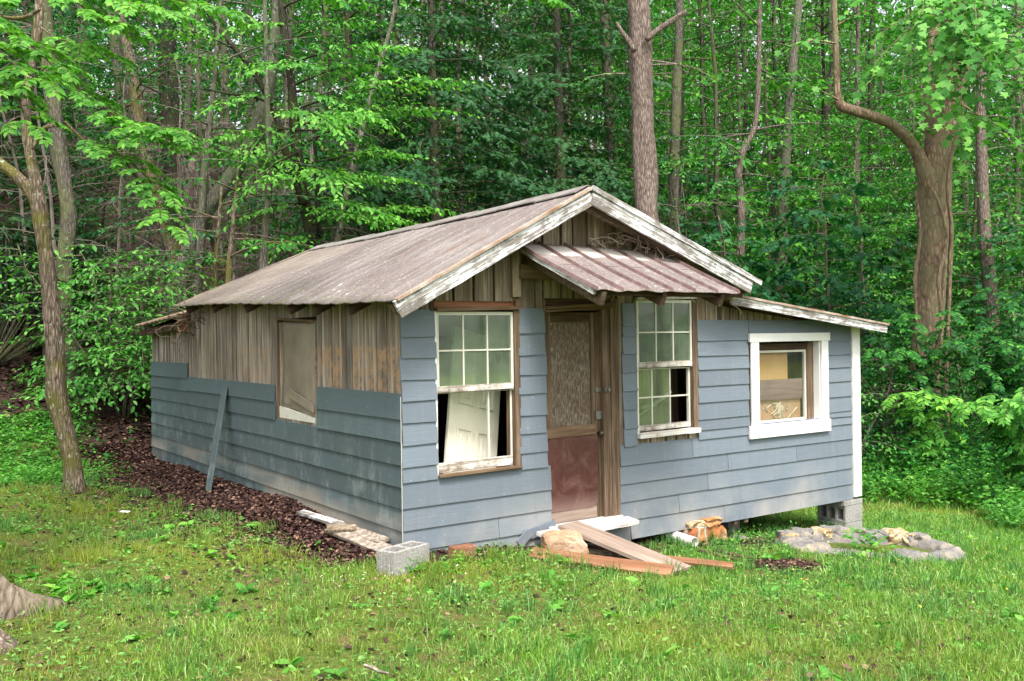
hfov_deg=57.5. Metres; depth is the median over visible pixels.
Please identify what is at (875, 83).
woodland tree
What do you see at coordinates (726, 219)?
understorey tree
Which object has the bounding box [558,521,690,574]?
ramp plank
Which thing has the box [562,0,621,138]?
woodland tree
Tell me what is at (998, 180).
woodland tree
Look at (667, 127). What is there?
woodland tree
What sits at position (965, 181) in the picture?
woodland tree
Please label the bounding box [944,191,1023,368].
understorey tree
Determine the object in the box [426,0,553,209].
woodland tree
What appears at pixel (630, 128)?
woodland tree
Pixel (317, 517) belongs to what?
scrap board
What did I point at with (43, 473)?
weeds
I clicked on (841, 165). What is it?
understorey tree
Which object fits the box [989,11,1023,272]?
woodland tree
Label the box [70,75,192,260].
dead sapling
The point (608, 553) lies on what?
broken lath
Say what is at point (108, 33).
woodland tree
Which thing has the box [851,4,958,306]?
woodland tree
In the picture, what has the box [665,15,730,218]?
woodland tree
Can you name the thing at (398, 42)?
woodland tree
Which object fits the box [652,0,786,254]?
woodland tree
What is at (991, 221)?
understorey tree
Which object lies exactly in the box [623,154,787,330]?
understorey tree
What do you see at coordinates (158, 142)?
dead sapling
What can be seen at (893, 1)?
sky
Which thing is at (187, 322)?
dead vine
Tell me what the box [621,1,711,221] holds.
woodland tree
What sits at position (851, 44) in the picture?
woodland tree
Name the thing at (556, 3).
overhanging bough
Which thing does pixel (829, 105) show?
woodland tree
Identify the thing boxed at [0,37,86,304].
dead sapling
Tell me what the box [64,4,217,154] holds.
woodland tree
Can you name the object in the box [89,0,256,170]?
woodland tree
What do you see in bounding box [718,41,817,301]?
woodland tree
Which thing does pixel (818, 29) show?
woodland tree
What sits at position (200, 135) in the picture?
forest tree
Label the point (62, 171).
forest tree
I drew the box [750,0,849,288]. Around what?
woodland tree
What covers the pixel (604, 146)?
woodland tree
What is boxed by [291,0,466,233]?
woodland tree
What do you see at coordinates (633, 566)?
loose plank
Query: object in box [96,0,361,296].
forest tree
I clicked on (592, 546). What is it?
broken lath
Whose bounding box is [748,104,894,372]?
understorey tree
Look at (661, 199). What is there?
understorey tree
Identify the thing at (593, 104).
woodland tree
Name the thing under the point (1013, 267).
understorey tree
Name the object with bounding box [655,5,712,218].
woodland tree
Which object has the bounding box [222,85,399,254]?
dead sapling
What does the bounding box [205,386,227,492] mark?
leaning board
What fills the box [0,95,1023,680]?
ground
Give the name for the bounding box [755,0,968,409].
woodland tree
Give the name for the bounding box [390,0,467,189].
woodland tree
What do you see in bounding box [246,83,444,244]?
understorey tree
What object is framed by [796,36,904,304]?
woodland tree
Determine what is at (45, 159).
dead sapling
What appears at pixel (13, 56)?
woodland tree
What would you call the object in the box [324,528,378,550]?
scrap board
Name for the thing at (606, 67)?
forest tree
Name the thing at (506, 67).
woodland tree
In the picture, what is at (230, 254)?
forest tree
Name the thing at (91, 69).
understorey tree
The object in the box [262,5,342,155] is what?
woodland tree
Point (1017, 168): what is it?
woodland tree
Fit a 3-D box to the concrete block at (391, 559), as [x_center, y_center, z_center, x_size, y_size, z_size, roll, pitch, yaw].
[-0.856,1.715,7.324,0.195,0.195,0.414,-1,0,36]
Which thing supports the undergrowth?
on the ground at (44, 635)
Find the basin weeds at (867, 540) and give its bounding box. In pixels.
[840,526,897,551]
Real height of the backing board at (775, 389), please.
0.230 m
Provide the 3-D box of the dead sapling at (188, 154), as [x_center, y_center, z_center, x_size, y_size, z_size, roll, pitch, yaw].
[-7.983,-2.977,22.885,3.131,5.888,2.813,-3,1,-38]
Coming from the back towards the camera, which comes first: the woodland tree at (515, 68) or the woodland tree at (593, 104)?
the woodland tree at (593, 104)
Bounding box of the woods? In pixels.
[1,0,1023,315]
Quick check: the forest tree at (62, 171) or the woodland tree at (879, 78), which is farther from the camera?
the woodland tree at (879, 78)
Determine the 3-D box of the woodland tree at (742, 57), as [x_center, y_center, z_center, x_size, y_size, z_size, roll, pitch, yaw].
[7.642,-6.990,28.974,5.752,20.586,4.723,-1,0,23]
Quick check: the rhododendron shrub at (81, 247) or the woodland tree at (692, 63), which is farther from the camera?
the woodland tree at (692, 63)
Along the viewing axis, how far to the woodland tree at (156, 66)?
37.52 m
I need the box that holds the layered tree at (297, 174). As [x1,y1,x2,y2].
[121,0,497,263]
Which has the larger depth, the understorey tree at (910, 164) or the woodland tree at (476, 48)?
the woodland tree at (476, 48)
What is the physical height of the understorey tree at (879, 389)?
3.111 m
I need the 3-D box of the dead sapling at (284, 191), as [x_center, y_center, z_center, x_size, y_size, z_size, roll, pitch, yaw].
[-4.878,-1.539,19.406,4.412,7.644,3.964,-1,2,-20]
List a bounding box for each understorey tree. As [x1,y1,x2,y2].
[0,0,115,205]
[0,28,140,252]
[0,241,224,428]
[1,19,153,239]
[10,4,97,83]
[11,1,115,109]
[29,126,163,316]
[113,0,481,268]
[208,2,343,213]
[213,1,457,258]
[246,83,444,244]
[273,120,393,254]
[293,185,413,241]
[329,129,457,237]
[340,0,496,213]
[352,50,463,226]
[388,0,491,213]
[398,0,594,222]
[414,63,514,209]
[459,96,628,212]
[474,142,545,196]
[498,52,667,219]
[525,32,623,194]
[540,0,757,240]
[552,140,632,206]
[569,0,909,291]
[571,0,773,282]
[618,185,687,330]
[620,173,701,245]
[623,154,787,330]
[658,161,733,239]
[660,194,765,297]
[668,215,793,304]
[683,48,911,378]
[689,209,788,296]
[700,155,808,300]
[737,156,943,425]
[744,243,825,305]
[747,154,868,313]
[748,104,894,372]
[758,231,894,387]
[771,211,902,343]
[797,160,963,411]
[799,176,915,325]
[804,225,898,381]
[808,70,1009,392]
[810,247,976,438]
[816,84,1022,392]
[830,44,1014,345]
[830,97,1023,426]
[839,210,984,408]
[842,56,1023,428]
[860,331,991,469]
[860,342,958,452]
[860,356,946,478]
[871,211,965,393]
[874,311,1023,451]
[889,312,1023,456]
[893,183,1023,428]
[901,217,1023,411]
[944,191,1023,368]
[944,221,1023,383]
[946,180,1023,395]
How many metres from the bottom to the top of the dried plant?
0.222 m
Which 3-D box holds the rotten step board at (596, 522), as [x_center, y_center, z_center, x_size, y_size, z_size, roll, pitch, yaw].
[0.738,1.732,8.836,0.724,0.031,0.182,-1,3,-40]
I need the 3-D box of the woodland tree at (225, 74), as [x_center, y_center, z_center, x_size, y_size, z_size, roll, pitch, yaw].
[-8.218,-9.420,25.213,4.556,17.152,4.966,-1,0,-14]
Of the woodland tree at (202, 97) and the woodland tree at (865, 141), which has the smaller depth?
the woodland tree at (202, 97)
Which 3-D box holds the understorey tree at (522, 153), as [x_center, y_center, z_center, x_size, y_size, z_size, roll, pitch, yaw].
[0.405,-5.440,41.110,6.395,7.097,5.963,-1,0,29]
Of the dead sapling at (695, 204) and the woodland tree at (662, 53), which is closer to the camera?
the dead sapling at (695, 204)
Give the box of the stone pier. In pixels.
[678,516,726,541]
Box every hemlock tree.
[0,0,134,323]
[213,0,593,252]
[439,0,707,231]
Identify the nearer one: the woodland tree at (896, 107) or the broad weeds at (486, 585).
the broad weeds at (486, 585)
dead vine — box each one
[155,286,206,363]
[196,323,198,356]
[588,230,664,299]
[628,235,741,314]
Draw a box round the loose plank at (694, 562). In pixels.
[666,555,733,568]
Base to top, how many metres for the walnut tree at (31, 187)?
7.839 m
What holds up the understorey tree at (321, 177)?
on the ground at (44, 635)
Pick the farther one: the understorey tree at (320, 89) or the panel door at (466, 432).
the understorey tree at (320, 89)
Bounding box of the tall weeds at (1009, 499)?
[857,433,1023,530]
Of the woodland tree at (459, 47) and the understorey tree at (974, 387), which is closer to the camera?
the understorey tree at (974, 387)
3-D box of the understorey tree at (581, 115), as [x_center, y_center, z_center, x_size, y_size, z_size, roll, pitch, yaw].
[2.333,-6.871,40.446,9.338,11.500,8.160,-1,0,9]
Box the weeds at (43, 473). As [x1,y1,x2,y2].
[0,403,132,485]
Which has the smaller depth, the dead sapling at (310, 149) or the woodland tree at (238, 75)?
the dead sapling at (310, 149)
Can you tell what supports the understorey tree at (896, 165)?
on the ground at (44, 635)
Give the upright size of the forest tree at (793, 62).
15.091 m
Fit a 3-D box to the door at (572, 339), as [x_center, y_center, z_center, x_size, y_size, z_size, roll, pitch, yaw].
[0.624,0.724,8.891,0.758,1.985,0.135,-1,0,-35]
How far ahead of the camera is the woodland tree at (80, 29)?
24.94 m
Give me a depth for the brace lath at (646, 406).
9.69 m
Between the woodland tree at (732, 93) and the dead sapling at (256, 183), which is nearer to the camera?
the dead sapling at (256, 183)
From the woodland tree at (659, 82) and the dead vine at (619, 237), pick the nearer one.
the dead vine at (619, 237)
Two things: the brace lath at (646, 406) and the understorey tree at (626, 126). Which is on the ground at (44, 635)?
the understorey tree at (626, 126)
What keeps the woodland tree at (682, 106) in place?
on the ground at (44, 635)
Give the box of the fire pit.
[773,525,965,562]
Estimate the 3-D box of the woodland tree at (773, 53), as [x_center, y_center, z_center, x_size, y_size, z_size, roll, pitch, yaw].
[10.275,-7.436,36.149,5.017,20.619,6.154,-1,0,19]
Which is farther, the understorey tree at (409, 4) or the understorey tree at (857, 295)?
the understorey tree at (409, 4)
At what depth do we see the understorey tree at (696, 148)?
36.30 m
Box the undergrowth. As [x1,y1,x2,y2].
[859,407,1023,507]
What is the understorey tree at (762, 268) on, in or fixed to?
on the ground at (44, 635)
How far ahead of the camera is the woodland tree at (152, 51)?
44.53 m
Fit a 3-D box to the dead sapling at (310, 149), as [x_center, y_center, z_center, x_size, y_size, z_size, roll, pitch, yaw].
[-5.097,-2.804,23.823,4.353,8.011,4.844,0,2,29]
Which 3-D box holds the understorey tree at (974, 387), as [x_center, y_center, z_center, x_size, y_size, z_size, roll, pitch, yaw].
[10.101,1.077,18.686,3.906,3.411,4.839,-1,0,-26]
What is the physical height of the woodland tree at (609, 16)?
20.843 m
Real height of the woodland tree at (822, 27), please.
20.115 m
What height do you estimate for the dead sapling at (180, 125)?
7.230 m
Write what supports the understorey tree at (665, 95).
on the ground at (44, 635)
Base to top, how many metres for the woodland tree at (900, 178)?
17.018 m
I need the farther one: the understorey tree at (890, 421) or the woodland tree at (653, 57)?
the woodland tree at (653, 57)
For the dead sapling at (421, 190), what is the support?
on the ground at (44, 635)
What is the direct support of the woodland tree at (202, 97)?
on the ground at (44, 635)
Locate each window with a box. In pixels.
[274,317,317,423]
[429,299,522,477]
[633,297,700,438]
[748,332,830,438]
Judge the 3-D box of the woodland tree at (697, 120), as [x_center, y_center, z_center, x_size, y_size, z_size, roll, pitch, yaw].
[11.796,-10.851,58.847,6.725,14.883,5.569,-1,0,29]
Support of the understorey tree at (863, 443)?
on the ground at (44, 635)
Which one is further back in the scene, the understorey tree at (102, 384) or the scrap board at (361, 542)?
the understorey tree at (102, 384)
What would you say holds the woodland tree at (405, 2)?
on the ground at (44, 635)
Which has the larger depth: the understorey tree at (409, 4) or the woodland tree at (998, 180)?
the understorey tree at (409, 4)
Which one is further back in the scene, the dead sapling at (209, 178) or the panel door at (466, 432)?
the dead sapling at (209, 178)
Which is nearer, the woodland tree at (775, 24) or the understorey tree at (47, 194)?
the understorey tree at (47, 194)
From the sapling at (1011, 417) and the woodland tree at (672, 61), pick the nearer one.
the sapling at (1011, 417)
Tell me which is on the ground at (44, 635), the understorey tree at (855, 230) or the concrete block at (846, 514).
the understorey tree at (855, 230)
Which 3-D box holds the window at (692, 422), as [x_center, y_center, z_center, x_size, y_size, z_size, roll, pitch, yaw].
[1.581,0.253,9.546,0.856,1.440,0.123,-1,0,-35]
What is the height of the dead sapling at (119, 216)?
6.216 m
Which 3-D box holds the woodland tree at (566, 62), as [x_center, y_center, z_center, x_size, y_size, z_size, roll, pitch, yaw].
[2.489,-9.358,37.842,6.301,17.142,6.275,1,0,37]
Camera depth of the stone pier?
9.73 m
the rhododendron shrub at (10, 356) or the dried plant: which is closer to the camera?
the dried plant
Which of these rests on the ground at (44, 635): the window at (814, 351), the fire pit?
the fire pit
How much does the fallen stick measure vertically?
0.041 m
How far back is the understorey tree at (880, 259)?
26.58 m
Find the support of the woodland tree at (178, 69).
on the ground at (44, 635)
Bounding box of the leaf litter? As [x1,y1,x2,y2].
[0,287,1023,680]
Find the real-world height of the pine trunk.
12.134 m
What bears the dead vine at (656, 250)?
hanging from the cabin
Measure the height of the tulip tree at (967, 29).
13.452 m
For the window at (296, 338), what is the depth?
9.73 m
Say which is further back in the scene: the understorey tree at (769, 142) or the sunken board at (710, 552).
the understorey tree at (769, 142)
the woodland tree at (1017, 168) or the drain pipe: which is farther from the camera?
the woodland tree at (1017, 168)
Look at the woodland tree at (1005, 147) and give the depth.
43.70 m
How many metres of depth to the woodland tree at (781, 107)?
56.61 m
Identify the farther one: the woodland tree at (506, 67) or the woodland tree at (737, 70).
the woodland tree at (506, 67)
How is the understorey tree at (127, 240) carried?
on the ground at (44, 635)
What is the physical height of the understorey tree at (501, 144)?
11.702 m
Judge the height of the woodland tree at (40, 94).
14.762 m
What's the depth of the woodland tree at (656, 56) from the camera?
49.03 m
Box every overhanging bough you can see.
[318,0,350,11]
[510,0,578,16]
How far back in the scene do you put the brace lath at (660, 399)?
9.82 m
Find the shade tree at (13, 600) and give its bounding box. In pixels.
[0,573,65,654]
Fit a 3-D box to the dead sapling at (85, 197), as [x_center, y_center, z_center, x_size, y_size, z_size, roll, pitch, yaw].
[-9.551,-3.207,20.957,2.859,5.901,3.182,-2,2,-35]
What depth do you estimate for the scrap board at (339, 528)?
8.20 m
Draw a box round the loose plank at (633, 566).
[529,547,673,577]
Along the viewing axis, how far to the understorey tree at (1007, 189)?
26.03 m
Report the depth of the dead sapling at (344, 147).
22.37 m
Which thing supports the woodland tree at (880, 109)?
on the ground at (44, 635)
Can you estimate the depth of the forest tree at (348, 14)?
20.40 m
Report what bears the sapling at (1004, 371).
on the ground at (44, 635)
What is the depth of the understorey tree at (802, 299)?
26.10 m
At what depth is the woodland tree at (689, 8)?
62.30 m
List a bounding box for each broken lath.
[587,544,659,552]
[588,548,628,558]
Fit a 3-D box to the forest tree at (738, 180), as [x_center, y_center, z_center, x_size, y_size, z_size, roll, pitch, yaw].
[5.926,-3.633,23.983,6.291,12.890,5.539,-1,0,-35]
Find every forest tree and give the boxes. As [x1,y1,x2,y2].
[1,0,249,399]
[1,2,182,350]
[19,3,263,277]
[41,0,320,289]
[44,0,326,282]
[65,0,346,321]
[71,177,333,304]
[91,0,421,296]
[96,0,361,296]
[160,165,322,289]
[224,0,450,240]
[233,0,449,275]
[515,0,676,201]
[568,0,778,330]
[628,0,893,295]
[663,0,908,301]
[817,0,1023,434]
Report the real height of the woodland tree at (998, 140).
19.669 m
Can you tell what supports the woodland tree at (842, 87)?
on the ground at (44, 635)
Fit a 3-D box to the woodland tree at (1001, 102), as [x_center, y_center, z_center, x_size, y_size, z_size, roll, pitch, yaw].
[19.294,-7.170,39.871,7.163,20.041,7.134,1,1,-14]
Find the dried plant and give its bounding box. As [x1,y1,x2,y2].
[763,402,796,418]
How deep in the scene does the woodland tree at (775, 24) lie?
37.66 m
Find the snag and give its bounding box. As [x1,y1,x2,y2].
[176,148,199,297]
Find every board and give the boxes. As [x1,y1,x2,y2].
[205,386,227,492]
[296,509,343,523]
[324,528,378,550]
[326,520,389,542]
[326,524,355,532]
[360,541,392,549]
[536,516,638,536]
[556,517,621,527]
[639,354,678,439]
[697,549,739,560]
[713,549,751,558]
[759,349,787,379]
[760,378,801,400]
[760,398,799,420]
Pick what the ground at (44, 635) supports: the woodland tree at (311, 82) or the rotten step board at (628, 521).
the woodland tree at (311, 82)
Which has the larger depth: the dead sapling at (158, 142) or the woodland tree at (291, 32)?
the woodland tree at (291, 32)
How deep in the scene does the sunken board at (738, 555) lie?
8.89 m
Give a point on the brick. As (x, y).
(467, 547)
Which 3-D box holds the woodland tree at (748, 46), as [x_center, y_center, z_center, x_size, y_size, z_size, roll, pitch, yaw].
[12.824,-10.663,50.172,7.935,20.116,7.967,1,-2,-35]
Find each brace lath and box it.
[639,391,671,416]
[639,402,656,409]
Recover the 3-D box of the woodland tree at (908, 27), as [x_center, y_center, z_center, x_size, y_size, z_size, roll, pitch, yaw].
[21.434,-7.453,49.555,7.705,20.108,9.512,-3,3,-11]
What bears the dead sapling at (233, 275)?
on the ground at (44, 635)
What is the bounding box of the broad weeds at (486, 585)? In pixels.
[0,483,1023,680]
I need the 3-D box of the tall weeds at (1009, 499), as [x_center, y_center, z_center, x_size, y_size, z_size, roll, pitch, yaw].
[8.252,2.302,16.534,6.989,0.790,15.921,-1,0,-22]
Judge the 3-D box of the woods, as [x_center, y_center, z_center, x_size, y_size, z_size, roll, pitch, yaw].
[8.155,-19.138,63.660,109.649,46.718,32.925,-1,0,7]
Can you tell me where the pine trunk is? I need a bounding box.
[573,0,735,221]
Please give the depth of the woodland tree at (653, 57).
53.83 m
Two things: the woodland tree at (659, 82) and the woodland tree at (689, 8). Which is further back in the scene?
the woodland tree at (689, 8)
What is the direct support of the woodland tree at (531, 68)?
on the ground at (44, 635)
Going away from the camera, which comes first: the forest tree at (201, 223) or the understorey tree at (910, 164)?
the forest tree at (201, 223)
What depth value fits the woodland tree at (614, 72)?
48.37 m
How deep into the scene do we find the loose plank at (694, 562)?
8.15 m
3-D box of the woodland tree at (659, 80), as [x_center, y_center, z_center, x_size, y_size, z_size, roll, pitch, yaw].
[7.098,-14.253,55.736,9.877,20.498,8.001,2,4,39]
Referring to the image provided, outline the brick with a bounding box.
[448,543,476,557]
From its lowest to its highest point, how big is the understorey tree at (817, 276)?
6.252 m
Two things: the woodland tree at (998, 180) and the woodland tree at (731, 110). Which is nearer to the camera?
the woodland tree at (998, 180)
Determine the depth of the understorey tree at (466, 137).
43.03 m
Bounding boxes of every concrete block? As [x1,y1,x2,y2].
[376,541,429,576]
[818,504,861,522]
[818,519,861,526]
[829,497,862,506]
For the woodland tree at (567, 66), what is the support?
on the ground at (44, 635)
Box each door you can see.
[443,326,502,473]
[545,312,610,523]
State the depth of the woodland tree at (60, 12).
35.77 m
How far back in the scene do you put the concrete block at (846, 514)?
11.28 m
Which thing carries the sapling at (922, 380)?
on the ground at (44, 635)
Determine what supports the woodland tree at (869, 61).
on the ground at (44, 635)
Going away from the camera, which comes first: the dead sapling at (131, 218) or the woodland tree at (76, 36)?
the dead sapling at (131, 218)
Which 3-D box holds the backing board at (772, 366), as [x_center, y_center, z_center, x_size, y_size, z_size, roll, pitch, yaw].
[2.834,0.279,10.598,0.870,0.340,0.020,-1,0,-35]
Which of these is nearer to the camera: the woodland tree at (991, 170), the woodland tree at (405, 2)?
the woodland tree at (405, 2)
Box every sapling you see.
[0,6,147,357]
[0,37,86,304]
[2,0,133,237]
[19,73,132,299]
[47,68,202,366]
[55,59,217,337]
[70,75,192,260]
[73,92,220,298]
[81,55,279,405]
[83,1,229,326]
[107,40,230,304]
[107,56,292,277]
[133,101,245,292]
[142,131,283,292]
[193,89,333,262]
[195,27,298,280]
[203,93,381,270]
[205,170,298,289]
[222,76,374,274]
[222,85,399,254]
[302,91,426,241]
[357,160,450,223]
[658,185,730,330]
[660,177,761,330]
[860,310,975,458]
[881,389,972,482]
[944,286,1023,465]
[947,387,1023,480]
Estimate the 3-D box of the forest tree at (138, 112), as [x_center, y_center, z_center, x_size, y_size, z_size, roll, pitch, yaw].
[-7.473,-4.082,18.577,4.821,10.492,3.408,-1,0,14]
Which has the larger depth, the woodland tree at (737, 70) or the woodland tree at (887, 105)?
the woodland tree at (887, 105)
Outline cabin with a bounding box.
[134,185,889,551]
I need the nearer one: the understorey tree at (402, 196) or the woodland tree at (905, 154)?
the understorey tree at (402, 196)
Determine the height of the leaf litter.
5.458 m
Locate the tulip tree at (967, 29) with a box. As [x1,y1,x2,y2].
[766,0,1023,462]
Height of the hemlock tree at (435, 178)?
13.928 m
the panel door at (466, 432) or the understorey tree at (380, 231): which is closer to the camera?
the panel door at (466, 432)
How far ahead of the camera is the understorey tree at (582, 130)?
25.06 m
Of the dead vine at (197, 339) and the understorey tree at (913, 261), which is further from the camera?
the understorey tree at (913, 261)
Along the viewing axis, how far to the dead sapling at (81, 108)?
23.86 m
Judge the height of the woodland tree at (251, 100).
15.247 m
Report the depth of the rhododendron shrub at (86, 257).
17.37 m
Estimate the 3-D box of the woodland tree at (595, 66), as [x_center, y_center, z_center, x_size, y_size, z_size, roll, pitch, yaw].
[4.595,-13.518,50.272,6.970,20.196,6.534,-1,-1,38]
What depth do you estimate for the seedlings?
15.11 m
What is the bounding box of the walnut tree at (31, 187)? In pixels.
[0,0,262,493]
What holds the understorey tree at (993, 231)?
on the ground at (44, 635)
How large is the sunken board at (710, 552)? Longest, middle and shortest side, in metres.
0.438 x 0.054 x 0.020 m
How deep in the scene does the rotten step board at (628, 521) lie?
8.89 m
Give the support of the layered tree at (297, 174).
on the ground at (44, 635)
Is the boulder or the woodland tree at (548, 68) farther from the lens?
the woodland tree at (548, 68)
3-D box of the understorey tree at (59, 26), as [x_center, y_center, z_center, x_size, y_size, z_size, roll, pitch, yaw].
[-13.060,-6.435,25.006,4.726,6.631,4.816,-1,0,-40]
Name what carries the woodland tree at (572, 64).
on the ground at (44, 635)
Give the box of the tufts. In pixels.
[0,468,1023,680]
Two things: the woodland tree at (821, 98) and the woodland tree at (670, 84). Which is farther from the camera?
the woodland tree at (670, 84)
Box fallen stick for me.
[364,663,388,674]
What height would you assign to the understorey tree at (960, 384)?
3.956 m
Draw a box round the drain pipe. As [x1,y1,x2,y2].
[657,531,698,546]
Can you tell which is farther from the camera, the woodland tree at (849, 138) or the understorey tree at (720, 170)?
the woodland tree at (849, 138)
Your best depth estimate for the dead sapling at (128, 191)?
21.43 m
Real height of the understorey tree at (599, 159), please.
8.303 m
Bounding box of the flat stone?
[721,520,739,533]
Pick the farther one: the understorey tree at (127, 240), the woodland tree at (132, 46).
the woodland tree at (132, 46)
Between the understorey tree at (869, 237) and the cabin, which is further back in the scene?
the understorey tree at (869, 237)
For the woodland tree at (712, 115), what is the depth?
43.05 m
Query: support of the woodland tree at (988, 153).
on the ground at (44, 635)
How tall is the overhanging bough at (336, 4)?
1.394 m
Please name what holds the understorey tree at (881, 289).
on the ground at (44, 635)
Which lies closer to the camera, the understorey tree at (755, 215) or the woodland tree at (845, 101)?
the understorey tree at (755, 215)
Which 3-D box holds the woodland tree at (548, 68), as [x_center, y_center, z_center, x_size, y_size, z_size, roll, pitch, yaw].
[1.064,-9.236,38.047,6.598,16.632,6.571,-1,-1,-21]
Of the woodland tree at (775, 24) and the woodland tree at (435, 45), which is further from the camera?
the woodland tree at (435, 45)
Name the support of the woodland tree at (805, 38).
on the ground at (44, 635)
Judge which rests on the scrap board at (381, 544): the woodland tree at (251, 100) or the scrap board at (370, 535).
the scrap board at (370, 535)
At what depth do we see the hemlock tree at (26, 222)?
20.18 m
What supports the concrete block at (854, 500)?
on the concrete block at (846, 514)
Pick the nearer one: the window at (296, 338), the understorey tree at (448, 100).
the window at (296, 338)
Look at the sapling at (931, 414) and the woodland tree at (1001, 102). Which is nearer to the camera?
the sapling at (931, 414)
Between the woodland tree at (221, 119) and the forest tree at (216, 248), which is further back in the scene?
the woodland tree at (221, 119)
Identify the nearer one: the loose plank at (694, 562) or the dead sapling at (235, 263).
the loose plank at (694, 562)
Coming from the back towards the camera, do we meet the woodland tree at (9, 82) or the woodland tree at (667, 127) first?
the woodland tree at (667, 127)
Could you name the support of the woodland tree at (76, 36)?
on the ground at (44, 635)
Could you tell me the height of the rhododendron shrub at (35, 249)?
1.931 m
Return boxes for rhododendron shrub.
[0,212,125,349]
[0,232,132,315]
[0,241,100,365]
[0,241,113,334]
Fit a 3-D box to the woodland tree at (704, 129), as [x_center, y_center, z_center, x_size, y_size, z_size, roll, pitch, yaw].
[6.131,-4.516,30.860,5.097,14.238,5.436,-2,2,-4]
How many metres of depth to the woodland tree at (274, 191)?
36.86 m
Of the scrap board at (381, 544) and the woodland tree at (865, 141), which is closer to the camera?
the scrap board at (381, 544)
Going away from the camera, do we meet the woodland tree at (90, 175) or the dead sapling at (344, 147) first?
the dead sapling at (344, 147)
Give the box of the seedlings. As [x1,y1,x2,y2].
[0,267,150,459]
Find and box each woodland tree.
[0,0,180,234]
[0,7,111,190]
[0,20,103,149]
[1,3,141,137]
[2,1,158,177]
[2,6,99,119]
[53,0,102,193]
[54,0,203,216]
[56,0,195,126]
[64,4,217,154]
[66,20,157,54]
[75,0,230,129]
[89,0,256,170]
[106,8,209,146]
[111,0,232,109]
[139,0,279,279]
[142,11,256,132]
[145,0,296,174]
[179,0,325,252]
[183,0,314,195]
[206,0,369,254]
[209,0,318,218]
[214,0,342,157]
[243,3,389,242]
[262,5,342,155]
[283,0,412,162]
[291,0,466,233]
[300,0,424,184]
[313,0,475,221]
[331,0,400,191]
[339,5,449,204]
[362,0,533,225]
[385,0,512,212]
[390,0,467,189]
[406,0,483,168]
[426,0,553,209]
[437,0,527,199]
[465,3,551,195]
[466,0,630,212]
[467,0,539,192]
[488,0,600,189]
[493,0,668,198]
[520,0,623,194]
[527,1,597,152]
[544,0,666,170]
[550,0,660,179]
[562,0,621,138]
[563,0,734,207]
[564,0,625,184]
[570,2,697,186]
[572,0,654,177]
[575,0,664,198]
[591,0,690,201]
[591,6,709,183]
[595,0,786,234]
[616,0,728,239]
[616,2,672,149]
[616,9,668,178]
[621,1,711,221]
[650,0,756,214]
[652,0,699,201]
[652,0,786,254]
[653,0,772,259]
[655,0,715,189]
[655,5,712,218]
[663,0,857,270]
[664,53,748,218]
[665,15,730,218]
[668,1,756,249]
[670,1,767,248]
[684,0,790,254]
[685,2,777,258]
[688,3,781,240]
[688,74,779,248]
[691,0,804,259]
[698,0,836,273]
[712,0,844,257]
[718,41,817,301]
[720,0,836,227]
[726,0,862,301]
[729,50,766,231]
[747,0,901,309]
[747,20,821,257]
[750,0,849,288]
[752,0,914,308]
[753,54,830,294]
[754,0,880,257]
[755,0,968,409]
[763,0,900,217]
[771,0,881,310]
[790,0,920,365]
[796,0,909,244]
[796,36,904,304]
[797,1,883,305]
[820,44,914,290]
[822,1,908,290]
[829,43,953,393]
[830,29,907,250]
[832,67,899,212]
[837,1,906,290]
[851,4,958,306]
[861,44,995,377]
[863,9,971,299]
[863,21,908,250]
[876,105,955,286]
[878,0,1023,395]
[891,0,1014,393]
[893,32,1023,367]
[941,2,1023,343]
[954,7,1023,285]
[958,81,1011,272]
[958,130,1021,262]
[959,3,1023,304]
[964,43,1022,247]
[967,7,1023,362]
[975,117,1022,226]
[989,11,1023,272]
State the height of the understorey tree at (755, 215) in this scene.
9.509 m
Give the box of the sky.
[3,0,1023,238]
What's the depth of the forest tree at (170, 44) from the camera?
19.34 m
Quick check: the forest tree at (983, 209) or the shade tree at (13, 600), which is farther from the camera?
the forest tree at (983, 209)
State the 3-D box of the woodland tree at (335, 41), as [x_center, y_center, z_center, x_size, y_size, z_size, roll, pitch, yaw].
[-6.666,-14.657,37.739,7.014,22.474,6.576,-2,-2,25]
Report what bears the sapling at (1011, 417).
on the ground at (44, 635)
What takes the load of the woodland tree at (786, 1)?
on the ground at (44, 635)
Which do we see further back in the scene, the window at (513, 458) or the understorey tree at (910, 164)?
the understorey tree at (910, 164)
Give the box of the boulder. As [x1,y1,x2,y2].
[540,529,588,553]
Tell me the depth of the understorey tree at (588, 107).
45.60 m
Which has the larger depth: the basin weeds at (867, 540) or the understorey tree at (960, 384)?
the understorey tree at (960, 384)
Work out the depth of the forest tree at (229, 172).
17.49 m
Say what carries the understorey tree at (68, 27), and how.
on the ground at (44, 635)
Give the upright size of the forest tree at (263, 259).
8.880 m
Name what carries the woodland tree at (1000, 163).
on the ground at (44, 635)
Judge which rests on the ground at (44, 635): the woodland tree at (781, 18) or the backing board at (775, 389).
the woodland tree at (781, 18)
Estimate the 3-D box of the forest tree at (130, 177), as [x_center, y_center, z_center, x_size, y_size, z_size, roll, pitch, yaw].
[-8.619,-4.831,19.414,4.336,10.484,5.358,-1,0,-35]

